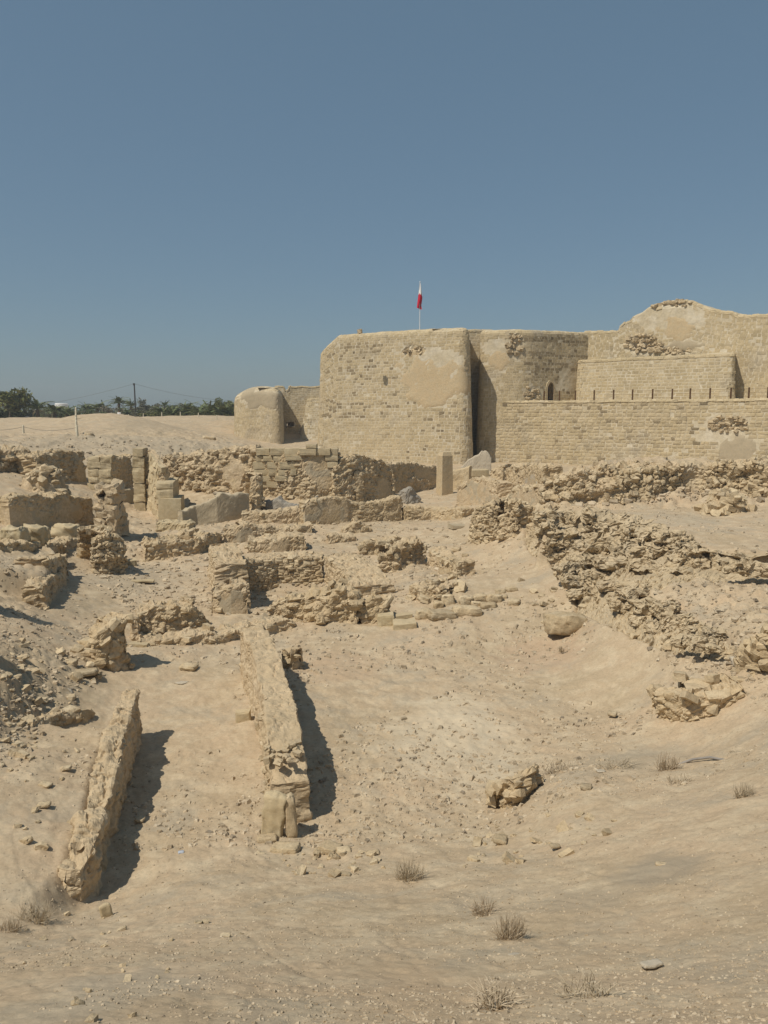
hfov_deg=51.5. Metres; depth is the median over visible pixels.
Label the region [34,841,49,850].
loose stone
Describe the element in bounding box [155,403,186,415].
palm tree
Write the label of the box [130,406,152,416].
bush
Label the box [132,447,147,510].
slim pillar
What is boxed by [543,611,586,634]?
lone boulder
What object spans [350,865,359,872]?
loose stone
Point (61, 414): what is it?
bush
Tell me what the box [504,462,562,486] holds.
rubble wall
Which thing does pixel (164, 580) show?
rubble
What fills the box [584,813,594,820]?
loose stone
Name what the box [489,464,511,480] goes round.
dark rubble pier
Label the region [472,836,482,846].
loose stone
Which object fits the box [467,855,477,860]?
loose stone
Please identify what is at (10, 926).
dry shrub
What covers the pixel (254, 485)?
dividing pier
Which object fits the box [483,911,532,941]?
dry shrub
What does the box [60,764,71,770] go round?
loose stone
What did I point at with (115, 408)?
bush
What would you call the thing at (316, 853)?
loose stone
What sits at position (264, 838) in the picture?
boulder
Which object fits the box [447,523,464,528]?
court slab
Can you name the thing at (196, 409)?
palm tree
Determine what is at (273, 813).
leaning slab
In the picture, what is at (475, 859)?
loose stone
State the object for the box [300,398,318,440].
sloping buttress
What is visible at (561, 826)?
loose stone
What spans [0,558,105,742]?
rubble
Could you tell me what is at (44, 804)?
loose stone
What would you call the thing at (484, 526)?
cobble stack
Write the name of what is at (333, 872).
loose stone
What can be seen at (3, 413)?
bush
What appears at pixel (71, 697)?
loose stone
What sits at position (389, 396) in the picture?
corner bastion
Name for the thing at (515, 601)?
boulder
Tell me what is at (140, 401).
tree
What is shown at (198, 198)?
sky
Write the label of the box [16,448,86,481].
plateau rubble wall
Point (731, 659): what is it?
pale boulder
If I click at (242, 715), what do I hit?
wall block
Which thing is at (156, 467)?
passage wall
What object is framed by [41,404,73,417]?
palm tree
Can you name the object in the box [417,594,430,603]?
loose stone
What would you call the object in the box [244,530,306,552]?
room wall
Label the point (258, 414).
bastion
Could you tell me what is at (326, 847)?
boulder
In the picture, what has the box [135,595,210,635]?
wall
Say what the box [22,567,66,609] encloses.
terrace edge wall
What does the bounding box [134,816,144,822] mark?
loose stone
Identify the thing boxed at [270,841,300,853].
boulder
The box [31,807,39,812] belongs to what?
loose stone
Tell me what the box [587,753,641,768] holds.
dry shrub
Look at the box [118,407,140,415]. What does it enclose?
bush
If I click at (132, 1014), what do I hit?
loose stone
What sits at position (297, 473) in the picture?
ashlar topped wall
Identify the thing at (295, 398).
curtain wall
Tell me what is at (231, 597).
plastered block
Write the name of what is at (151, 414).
bush
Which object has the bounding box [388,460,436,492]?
brown wall end
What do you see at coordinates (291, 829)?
leaning slab
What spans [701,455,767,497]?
rubble wall
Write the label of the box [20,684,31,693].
loose stone
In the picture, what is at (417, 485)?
wall
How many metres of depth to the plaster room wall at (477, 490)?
48.17 m
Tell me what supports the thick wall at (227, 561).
on the ground
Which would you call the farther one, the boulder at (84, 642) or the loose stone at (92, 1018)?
the boulder at (84, 642)
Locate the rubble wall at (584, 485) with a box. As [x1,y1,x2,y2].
[538,460,617,504]
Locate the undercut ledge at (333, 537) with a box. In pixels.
[325,532,356,543]
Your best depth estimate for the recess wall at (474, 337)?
81.31 m
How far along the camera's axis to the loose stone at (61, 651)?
21.19 m
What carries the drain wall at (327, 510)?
on the ground
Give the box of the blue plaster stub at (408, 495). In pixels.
[399,486,420,503]
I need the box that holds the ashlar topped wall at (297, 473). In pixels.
[253,444,340,499]
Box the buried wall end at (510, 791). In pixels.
[485,763,543,808]
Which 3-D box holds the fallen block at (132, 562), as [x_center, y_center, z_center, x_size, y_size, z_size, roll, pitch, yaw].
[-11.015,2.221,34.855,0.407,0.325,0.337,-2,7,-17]
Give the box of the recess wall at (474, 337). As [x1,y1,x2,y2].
[468,329,491,455]
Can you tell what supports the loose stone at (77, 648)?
on the ground
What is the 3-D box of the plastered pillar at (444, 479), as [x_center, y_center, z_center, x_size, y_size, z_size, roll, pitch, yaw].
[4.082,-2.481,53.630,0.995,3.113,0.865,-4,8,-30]
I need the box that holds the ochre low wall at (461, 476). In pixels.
[453,465,471,489]
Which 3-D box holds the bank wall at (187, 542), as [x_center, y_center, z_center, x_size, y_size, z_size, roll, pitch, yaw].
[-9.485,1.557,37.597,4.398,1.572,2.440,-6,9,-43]
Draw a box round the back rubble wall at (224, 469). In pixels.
[161,444,263,493]
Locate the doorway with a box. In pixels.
[547,382,553,400]
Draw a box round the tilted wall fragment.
[646,670,744,722]
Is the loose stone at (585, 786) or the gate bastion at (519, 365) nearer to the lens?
the loose stone at (585, 786)
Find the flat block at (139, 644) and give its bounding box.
[128,641,148,646]
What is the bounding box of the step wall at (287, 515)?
[241,505,299,523]
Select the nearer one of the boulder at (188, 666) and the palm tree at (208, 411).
the boulder at (188, 666)
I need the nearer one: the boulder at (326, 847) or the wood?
the boulder at (326, 847)
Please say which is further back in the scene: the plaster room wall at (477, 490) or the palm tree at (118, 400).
the palm tree at (118, 400)
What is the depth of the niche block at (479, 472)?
62.03 m
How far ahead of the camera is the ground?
13.15 m
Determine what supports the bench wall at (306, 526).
on the ground
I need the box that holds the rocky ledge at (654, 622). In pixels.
[577,568,736,663]
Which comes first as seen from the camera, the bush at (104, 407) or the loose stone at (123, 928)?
the loose stone at (123, 928)
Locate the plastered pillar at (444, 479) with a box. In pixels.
[436,452,452,495]
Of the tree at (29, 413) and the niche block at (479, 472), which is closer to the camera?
the niche block at (479, 472)
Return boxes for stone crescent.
[427,545,475,576]
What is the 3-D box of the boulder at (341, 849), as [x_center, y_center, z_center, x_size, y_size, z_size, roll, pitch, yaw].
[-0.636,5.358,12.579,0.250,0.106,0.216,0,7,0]
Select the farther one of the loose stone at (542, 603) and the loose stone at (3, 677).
the loose stone at (542, 603)
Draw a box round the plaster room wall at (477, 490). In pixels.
[456,475,512,505]
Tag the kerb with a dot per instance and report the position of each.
(207, 633)
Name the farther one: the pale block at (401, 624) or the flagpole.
the flagpole
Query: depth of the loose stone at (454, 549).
36.98 m
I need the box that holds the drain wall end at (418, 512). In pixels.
[401,504,473,520]
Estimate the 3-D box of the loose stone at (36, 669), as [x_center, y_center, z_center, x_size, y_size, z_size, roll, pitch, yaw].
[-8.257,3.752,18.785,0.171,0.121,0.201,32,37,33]
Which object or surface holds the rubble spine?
on the ground
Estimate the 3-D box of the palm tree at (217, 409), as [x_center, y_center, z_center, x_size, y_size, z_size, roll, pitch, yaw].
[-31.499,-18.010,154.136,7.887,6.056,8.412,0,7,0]
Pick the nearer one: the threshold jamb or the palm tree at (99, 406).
the threshold jamb
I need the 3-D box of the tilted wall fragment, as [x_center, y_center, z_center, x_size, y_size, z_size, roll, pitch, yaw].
[6.541,4.025,16.753,1.749,1.362,1.877,0,7,0]
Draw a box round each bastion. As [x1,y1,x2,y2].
[234,386,284,443]
[317,328,472,464]
[475,329,587,454]
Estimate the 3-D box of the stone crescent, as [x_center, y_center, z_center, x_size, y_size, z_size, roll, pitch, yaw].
[2.766,2.285,33.708,1.128,1.234,3.548,-2,7,-18]
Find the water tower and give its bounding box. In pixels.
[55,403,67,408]
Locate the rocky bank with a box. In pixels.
[518,504,767,613]
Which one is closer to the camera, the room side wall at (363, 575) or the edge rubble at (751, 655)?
the edge rubble at (751, 655)
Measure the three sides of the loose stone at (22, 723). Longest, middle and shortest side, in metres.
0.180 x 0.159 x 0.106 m
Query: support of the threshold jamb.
on the ground
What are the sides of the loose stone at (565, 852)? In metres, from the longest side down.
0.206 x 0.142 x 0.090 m
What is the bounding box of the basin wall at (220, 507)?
[178,492,249,524]
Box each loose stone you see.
[0,673,7,680]
[0,737,10,742]
[11,740,26,747]
[13,673,21,678]
[14,823,21,827]
[15,749,29,758]
[17,654,29,659]
[17,664,24,670]
[17,721,25,727]
[18,642,29,647]
[19,637,25,643]
[19,836,32,844]
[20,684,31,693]
[21,714,36,724]
[31,667,39,673]
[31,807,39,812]
[33,697,43,704]
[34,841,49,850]
[37,801,50,807]
[38,697,48,702]
[38,780,52,787]
[39,934,47,939]
[56,647,65,656]
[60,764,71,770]
[67,693,75,701]
[70,644,83,652]
[70,672,83,681]
[70,996,84,1005]
[84,1013,98,1022]
[86,661,94,667]
[94,673,101,678]
[116,925,126,931]
[123,974,131,981]
[127,1012,137,1017]
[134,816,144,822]
[194,920,202,923]
[220,932,230,936]
[294,864,306,874]
[313,850,319,858]
[326,852,334,859]
[328,868,340,877]
[333,852,340,859]
[340,871,350,875]
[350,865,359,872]
[366,850,376,856]
[369,858,378,864]
[405,595,415,599]
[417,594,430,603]
[438,568,449,574]
[448,572,457,579]
[451,547,460,551]
[453,580,466,592]
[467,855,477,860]
[471,856,479,861]
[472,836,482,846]
[502,851,516,863]
[515,858,526,863]
[529,588,537,593]
[530,837,540,842]
[539,601,548,605]
[549,843,560,848]
[556,820,568,831]
[558,847,574,857]
[575,810,583,817]
[580,783,591,790]
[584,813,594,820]
[601,828,611,835]
[607,710,616,716]
[655,861,666,865]
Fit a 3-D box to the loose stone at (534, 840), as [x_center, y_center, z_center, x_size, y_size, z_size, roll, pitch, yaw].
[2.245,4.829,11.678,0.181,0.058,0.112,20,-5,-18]
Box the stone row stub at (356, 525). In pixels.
[339,516,372,533]
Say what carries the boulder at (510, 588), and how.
on the ground
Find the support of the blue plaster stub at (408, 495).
on the ground
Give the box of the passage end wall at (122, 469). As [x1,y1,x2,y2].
[98,454,133,487]
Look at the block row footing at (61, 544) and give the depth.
31.32 m
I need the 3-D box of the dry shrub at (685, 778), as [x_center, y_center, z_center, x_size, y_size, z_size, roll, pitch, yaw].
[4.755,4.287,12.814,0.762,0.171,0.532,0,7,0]
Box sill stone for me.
[396,612,412,618]
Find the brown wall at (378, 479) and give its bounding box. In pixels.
[331,453,394,501]
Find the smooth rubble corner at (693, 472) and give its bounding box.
[675,460,706,490]
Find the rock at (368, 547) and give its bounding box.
[356,535,401,554]
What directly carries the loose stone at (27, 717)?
on the ground
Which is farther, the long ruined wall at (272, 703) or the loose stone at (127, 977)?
the long ruined wall at (272, 703)
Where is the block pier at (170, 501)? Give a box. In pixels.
[156,477,184,519]
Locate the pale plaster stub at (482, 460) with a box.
[461,450,491,470]
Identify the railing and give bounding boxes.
[543,387,767,400]
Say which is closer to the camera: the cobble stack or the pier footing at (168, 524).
the cobble stack
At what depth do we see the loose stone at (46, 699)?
17.72 m
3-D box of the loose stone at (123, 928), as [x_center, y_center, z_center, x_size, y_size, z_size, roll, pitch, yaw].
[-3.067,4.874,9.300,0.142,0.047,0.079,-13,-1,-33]
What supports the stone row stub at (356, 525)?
on the ground
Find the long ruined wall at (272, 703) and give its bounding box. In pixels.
[239,625,312,822]
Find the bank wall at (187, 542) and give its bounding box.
[140,527,224,561]
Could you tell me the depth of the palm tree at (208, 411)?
154.16 m
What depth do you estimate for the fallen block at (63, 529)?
35.99 m
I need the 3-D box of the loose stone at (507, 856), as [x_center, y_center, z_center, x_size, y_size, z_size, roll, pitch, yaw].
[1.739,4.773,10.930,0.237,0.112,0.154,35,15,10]
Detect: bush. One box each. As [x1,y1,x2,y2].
[0,407,21,417]
[6,411,33,417]
[33,408,53,417]
[57,411,74,417]
[77,410,99,414]
[82,409,106,413]
[100,405,112,413]
[104,407,123,413]
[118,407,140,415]
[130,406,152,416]
[138,412,163,416]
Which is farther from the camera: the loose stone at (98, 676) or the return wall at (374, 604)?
the return wall at (374, 604)
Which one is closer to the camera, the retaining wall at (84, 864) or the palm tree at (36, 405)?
the retaining wall at (84, 864)
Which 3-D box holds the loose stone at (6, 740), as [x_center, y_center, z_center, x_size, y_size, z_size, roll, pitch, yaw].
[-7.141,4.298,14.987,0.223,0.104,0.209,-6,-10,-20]
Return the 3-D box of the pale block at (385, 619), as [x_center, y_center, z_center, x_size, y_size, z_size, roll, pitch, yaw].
[0.054,3.535,26.207,0.586,0.398,0.529,0,7,0]
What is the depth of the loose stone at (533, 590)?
27.60 m
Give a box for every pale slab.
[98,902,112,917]
[174,681,188,683]
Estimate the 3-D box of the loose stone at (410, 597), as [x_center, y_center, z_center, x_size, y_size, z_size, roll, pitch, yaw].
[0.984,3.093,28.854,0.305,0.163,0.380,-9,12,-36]
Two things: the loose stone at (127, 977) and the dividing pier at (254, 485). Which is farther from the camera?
the dividing pier at (254, 485)
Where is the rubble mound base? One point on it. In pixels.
(102, 548)
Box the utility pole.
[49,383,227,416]
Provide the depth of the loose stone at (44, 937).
9.16 m
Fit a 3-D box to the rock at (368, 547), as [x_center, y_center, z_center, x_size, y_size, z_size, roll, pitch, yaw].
[-0.221,1.698,37.877,2.571,1.141,1.233,-4,8,-28]
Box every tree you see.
[0,386,32,417]
[19,395,57,416]
[20,403,35,416]
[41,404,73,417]
[58,405,76,417]
[76,401,96,410]
[86,400,106,412]
[106,396,129,411]
[120,399,137,410]
[134,397,160,412]
[146,405,173,415]
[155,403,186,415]
[159,401,171,408]
[169,402,196,415]
[176,399,215,415]
[192,400,216,414]
[204,403,233,415]
[214,397,226,406]
[214,400,233,406]
[216,403,233,415]
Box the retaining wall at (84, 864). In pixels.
[57,689,142,901]
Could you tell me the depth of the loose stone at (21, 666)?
18.30 m
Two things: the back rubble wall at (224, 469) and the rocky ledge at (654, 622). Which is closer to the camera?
the rocky ledge at (654, 622)
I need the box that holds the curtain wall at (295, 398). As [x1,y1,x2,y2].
[275,385,319,433]
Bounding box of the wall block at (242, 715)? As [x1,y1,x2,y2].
[235,709,250,722]
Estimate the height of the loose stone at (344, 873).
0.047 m
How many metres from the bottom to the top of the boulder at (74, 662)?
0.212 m
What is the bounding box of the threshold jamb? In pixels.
[130,615,139,640]
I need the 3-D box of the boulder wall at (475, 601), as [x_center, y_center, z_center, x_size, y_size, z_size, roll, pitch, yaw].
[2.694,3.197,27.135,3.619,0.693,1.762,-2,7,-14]
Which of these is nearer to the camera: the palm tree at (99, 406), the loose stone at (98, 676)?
the loose stone at (98, 676)
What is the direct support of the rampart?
on the terrace wall at (578, 432)
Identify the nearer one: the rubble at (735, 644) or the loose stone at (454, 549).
the rubble at (735, 644)
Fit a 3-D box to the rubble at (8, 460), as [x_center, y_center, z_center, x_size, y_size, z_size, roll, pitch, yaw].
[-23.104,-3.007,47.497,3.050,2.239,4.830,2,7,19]
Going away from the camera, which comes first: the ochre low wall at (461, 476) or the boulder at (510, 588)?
the boulder at (510, 588)
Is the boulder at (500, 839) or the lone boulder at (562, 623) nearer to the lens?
the boulder at (500, 839)
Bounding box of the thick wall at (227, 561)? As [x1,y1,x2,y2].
[207,542,251,608]
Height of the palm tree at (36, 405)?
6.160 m
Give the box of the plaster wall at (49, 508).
[0,491,94,526]
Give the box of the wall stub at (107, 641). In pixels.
[88,612,134,670]
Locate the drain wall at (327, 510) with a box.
[298,495,403,524]
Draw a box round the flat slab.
[131,579,154,582]
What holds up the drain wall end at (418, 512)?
on the ground
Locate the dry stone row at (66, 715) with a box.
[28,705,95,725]
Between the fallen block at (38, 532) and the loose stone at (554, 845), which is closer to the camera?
the loose stone at (554, 845)
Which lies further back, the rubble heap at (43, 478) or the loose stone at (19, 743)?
the rubble heap at (43, 478)
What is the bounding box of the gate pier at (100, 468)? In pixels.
[87,454,119,490]
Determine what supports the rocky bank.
on the ground
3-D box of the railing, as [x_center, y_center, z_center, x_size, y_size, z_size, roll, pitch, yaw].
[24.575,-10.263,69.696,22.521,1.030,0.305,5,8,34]
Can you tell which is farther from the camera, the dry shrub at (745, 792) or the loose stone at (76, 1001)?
the dry shrub at (745, 792)
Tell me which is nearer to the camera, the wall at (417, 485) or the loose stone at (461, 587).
the loose stone at (461, 587)
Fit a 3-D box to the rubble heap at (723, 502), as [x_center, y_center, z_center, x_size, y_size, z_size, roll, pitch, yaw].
[14.227,-0.322,33.032,2.374,1.384,1.947,0,7,0]
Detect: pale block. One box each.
[377,612,393,626]
[392,618,416,629]
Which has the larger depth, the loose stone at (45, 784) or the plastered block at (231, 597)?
the plastered block at (231, 597)
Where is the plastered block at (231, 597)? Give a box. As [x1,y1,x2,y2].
[208,578,247,614]
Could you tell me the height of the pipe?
0.398 m
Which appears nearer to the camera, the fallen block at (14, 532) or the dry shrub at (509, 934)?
the dry shrub at (509, 934)
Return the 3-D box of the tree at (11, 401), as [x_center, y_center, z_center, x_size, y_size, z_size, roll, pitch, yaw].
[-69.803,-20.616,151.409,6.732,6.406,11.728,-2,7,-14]
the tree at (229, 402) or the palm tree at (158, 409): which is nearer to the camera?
the palm tree at (158, 409)
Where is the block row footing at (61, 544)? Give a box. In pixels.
[0,536,77,553]
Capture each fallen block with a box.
[0,525,30,541]
[23,523,48,545]
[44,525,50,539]
[50,523,79,537]
[128,558,136,565]
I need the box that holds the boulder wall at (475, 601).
[414,588,507,620]
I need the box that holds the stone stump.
[281,647,304,670]
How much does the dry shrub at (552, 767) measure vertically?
0.207 m
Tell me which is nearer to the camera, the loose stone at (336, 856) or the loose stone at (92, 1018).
the loose stone at (92, 1018)
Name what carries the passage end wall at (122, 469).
on the ground
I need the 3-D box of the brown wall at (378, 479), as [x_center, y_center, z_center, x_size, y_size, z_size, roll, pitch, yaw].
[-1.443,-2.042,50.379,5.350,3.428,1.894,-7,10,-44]
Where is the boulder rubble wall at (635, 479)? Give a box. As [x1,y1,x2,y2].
[610,459,684,504]
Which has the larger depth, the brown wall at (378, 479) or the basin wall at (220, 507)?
the brown wall at (378, 479)
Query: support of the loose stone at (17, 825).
on the ground
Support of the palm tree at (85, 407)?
on the ground
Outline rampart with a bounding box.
[576,352,735,400]
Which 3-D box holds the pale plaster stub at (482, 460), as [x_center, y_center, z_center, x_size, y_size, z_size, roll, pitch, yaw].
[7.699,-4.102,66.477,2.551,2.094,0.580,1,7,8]
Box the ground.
[0,413,767,1023]
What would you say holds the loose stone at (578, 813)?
on the ground
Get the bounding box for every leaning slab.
[261,790,286,836]
[285,792,297,837]
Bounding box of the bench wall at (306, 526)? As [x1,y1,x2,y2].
[257,521,312,535]
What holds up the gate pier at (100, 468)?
on the ground
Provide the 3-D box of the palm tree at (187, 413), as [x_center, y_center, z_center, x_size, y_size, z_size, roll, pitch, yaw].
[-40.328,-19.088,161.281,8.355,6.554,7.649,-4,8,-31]
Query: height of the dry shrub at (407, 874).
0.332 m
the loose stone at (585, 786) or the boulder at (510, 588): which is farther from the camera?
the boulder at (510, 588)
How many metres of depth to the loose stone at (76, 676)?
19.77 m
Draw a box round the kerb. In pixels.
[137,613,296,645]
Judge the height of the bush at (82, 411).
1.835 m
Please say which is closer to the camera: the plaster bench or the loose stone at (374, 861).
the loose stone at (374, 861)
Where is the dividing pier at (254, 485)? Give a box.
[245,472,265,509]
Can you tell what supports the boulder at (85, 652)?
on the ground
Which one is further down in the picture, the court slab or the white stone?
the white stone
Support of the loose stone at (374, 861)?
on the ground
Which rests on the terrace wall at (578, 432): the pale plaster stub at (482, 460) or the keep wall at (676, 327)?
the keep wall at (676, 327)
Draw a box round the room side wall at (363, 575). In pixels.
[323,552,394,597]
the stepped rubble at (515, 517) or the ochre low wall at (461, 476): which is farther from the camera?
the ochre low wall at (461, 476)
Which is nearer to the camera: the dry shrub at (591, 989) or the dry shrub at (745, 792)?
the dry shrub at (591, 989)
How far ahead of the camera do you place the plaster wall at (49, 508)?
37.41 m
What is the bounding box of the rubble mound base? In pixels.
[76,524,127,574]
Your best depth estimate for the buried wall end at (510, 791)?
14.05 m
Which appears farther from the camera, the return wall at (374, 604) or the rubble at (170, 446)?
the rubble at (170, 446)
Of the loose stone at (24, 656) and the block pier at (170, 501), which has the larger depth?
the block pier at (170, 501)
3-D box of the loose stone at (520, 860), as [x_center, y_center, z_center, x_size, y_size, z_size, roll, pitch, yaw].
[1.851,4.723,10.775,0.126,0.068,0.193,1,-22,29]
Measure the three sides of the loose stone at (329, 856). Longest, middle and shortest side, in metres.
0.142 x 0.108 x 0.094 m
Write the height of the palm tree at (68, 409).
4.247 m
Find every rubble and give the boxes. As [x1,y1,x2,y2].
[0,437,219,459]
[0,443,30,471]
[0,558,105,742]
[69,502,465,614]
[376,535,427,572]
[496,493,560,541]
[540,551,767,684]
[557,463,766,508]
[730,621,767,676]
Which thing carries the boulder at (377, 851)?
on the ground
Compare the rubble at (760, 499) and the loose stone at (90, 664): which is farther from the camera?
the rubble at (760, 499)
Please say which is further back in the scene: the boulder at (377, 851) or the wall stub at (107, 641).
the wall stub at (107, 641)
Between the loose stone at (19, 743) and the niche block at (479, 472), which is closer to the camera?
the loose stone at (19, 743)
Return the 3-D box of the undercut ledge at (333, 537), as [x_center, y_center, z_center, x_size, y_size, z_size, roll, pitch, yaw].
[-2.160,1.439,39.697,1.651,0.850,0.928,-3,7,-22]
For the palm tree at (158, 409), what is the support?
on the ground
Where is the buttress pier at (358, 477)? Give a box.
[352,471,363,501]
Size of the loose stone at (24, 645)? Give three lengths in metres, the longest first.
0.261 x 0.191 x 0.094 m
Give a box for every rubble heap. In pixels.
[18,464,71,494]
[694,488,757,516]
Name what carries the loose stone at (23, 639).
on the ground
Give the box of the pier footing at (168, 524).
[156,519,195,531]
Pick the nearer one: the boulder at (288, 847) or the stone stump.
the boulder at (288, 847)
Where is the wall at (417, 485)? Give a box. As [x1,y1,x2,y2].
[407,476,431,491]
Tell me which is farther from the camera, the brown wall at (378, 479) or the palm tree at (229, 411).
the palm tree at (229, 411)
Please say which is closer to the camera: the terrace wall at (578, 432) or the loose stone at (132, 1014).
the loose stone at (132, 1014)
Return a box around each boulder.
[65,659,77,666]
[75,667,98,676]
[77,637,90,647]
[79,648,90,657]
[179,662,198,670]
[202,436,215,439]
[256,833,277,842]
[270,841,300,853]
[318,840,342,854]
[336,845,350,854]
[364,849,379,854]
[493,833,507,844]
[505,586,517,591]
[508,598,520,605]
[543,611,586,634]
[729,656,734,666]
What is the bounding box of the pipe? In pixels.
[680,756,722,763]
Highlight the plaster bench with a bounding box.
[223,521,261,542]
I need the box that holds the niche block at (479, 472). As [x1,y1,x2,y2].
[471,469,488,476]
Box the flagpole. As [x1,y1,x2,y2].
[417,283,421,329]
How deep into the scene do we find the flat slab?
31.97 m
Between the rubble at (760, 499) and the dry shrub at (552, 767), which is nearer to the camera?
the dry shrub at (552, 767)
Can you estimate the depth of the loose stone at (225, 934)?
8.13 m
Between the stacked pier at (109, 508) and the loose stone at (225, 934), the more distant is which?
the stacked pier at (109, 508)
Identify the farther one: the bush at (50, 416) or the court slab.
the bush at (50, 416)
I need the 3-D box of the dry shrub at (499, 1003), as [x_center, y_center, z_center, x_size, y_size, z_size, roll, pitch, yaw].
[0.666,2.812,4.622,0.385,0.132,0.297,0,7,0]
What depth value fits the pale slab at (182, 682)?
21.00 m
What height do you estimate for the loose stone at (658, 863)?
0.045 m
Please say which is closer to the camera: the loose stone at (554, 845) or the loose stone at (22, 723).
the loose stone at (554, 845)
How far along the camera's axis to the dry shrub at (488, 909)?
8.47 m
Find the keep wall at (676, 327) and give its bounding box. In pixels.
[584,299,767,398]
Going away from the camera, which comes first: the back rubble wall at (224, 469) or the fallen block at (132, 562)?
the fallen block at (132, 562)
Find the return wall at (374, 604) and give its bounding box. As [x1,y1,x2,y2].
[357,590,393,624]
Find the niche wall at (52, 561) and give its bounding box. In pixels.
[13,553,68,578]
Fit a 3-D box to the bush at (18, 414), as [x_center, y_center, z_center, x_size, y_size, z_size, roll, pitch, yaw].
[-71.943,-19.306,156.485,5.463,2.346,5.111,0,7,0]
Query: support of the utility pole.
on the ground
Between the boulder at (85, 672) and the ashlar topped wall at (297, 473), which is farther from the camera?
the ashlar topped wall at (297, 473)
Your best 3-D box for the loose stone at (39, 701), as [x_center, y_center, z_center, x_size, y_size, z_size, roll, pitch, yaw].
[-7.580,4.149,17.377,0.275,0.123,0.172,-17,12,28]
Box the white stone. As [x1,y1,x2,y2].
[639,958,663,968]
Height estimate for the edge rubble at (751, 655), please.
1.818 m
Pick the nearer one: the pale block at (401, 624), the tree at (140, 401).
the pale block at (401, 624)
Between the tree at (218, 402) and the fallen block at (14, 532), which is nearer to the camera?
the fallen block at (14, 532)
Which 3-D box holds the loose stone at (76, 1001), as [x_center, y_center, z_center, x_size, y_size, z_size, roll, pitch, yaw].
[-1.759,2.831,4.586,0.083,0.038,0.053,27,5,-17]
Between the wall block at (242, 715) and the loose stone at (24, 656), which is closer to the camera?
the wall block at (242, 715)
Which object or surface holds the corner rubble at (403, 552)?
on the ground
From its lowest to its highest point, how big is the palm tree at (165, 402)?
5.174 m
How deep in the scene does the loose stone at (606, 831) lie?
10.92 m
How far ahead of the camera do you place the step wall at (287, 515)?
43.57 m
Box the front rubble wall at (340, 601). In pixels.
[263,577,364,624]
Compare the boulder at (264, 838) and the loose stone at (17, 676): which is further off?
the loose stone at (17, 676)
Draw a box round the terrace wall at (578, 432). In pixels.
[486,397,767,465]
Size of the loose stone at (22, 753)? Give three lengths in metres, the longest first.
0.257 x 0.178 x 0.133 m
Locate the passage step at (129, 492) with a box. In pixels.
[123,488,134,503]
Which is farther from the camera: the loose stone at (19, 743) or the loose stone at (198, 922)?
the loose stone at (19, 743)
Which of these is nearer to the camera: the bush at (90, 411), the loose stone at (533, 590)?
the loose stone at (533, 590)
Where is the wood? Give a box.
[0,405,199,416]
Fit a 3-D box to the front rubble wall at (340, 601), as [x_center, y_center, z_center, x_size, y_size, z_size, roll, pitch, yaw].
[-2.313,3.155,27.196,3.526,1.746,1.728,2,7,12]
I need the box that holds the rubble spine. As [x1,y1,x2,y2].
[409,577,457,601]
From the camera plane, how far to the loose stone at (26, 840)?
11.54 m
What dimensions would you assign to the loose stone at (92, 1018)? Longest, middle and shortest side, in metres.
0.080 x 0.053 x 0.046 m
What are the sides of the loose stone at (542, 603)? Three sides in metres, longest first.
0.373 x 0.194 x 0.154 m
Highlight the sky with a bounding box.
[0,0,767,411]
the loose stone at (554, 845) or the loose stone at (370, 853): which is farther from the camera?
the loose stone at (370, 853)
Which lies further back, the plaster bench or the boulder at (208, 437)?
the boulder at (208, 437)
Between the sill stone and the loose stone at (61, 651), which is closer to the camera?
the loose stone at (61, 651)
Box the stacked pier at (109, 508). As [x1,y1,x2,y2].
[92,478,129,536]
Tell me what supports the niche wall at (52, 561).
on the ground
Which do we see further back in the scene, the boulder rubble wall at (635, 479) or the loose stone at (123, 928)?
the boulder rubble wall at (635, 479)
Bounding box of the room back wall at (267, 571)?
[242,550,324,591]
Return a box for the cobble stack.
[466,497,503,544]
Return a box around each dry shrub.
[0,914,29,931]
[6,898,61,924]
[391,855,433,882]
[465,893,502,916]
[465,976,530,1011]
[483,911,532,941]
[536,758,587,773]
[549,967,631,999]
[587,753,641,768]
[644,751,681,771]
[662,771,695,785]
[726,782,758,798]
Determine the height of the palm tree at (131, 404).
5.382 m
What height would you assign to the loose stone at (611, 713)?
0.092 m
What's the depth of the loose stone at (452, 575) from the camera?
30.79 m
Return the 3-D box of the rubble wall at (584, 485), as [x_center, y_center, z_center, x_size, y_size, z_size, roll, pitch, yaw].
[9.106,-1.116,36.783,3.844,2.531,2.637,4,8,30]
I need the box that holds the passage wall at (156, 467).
[146,449,169,517]

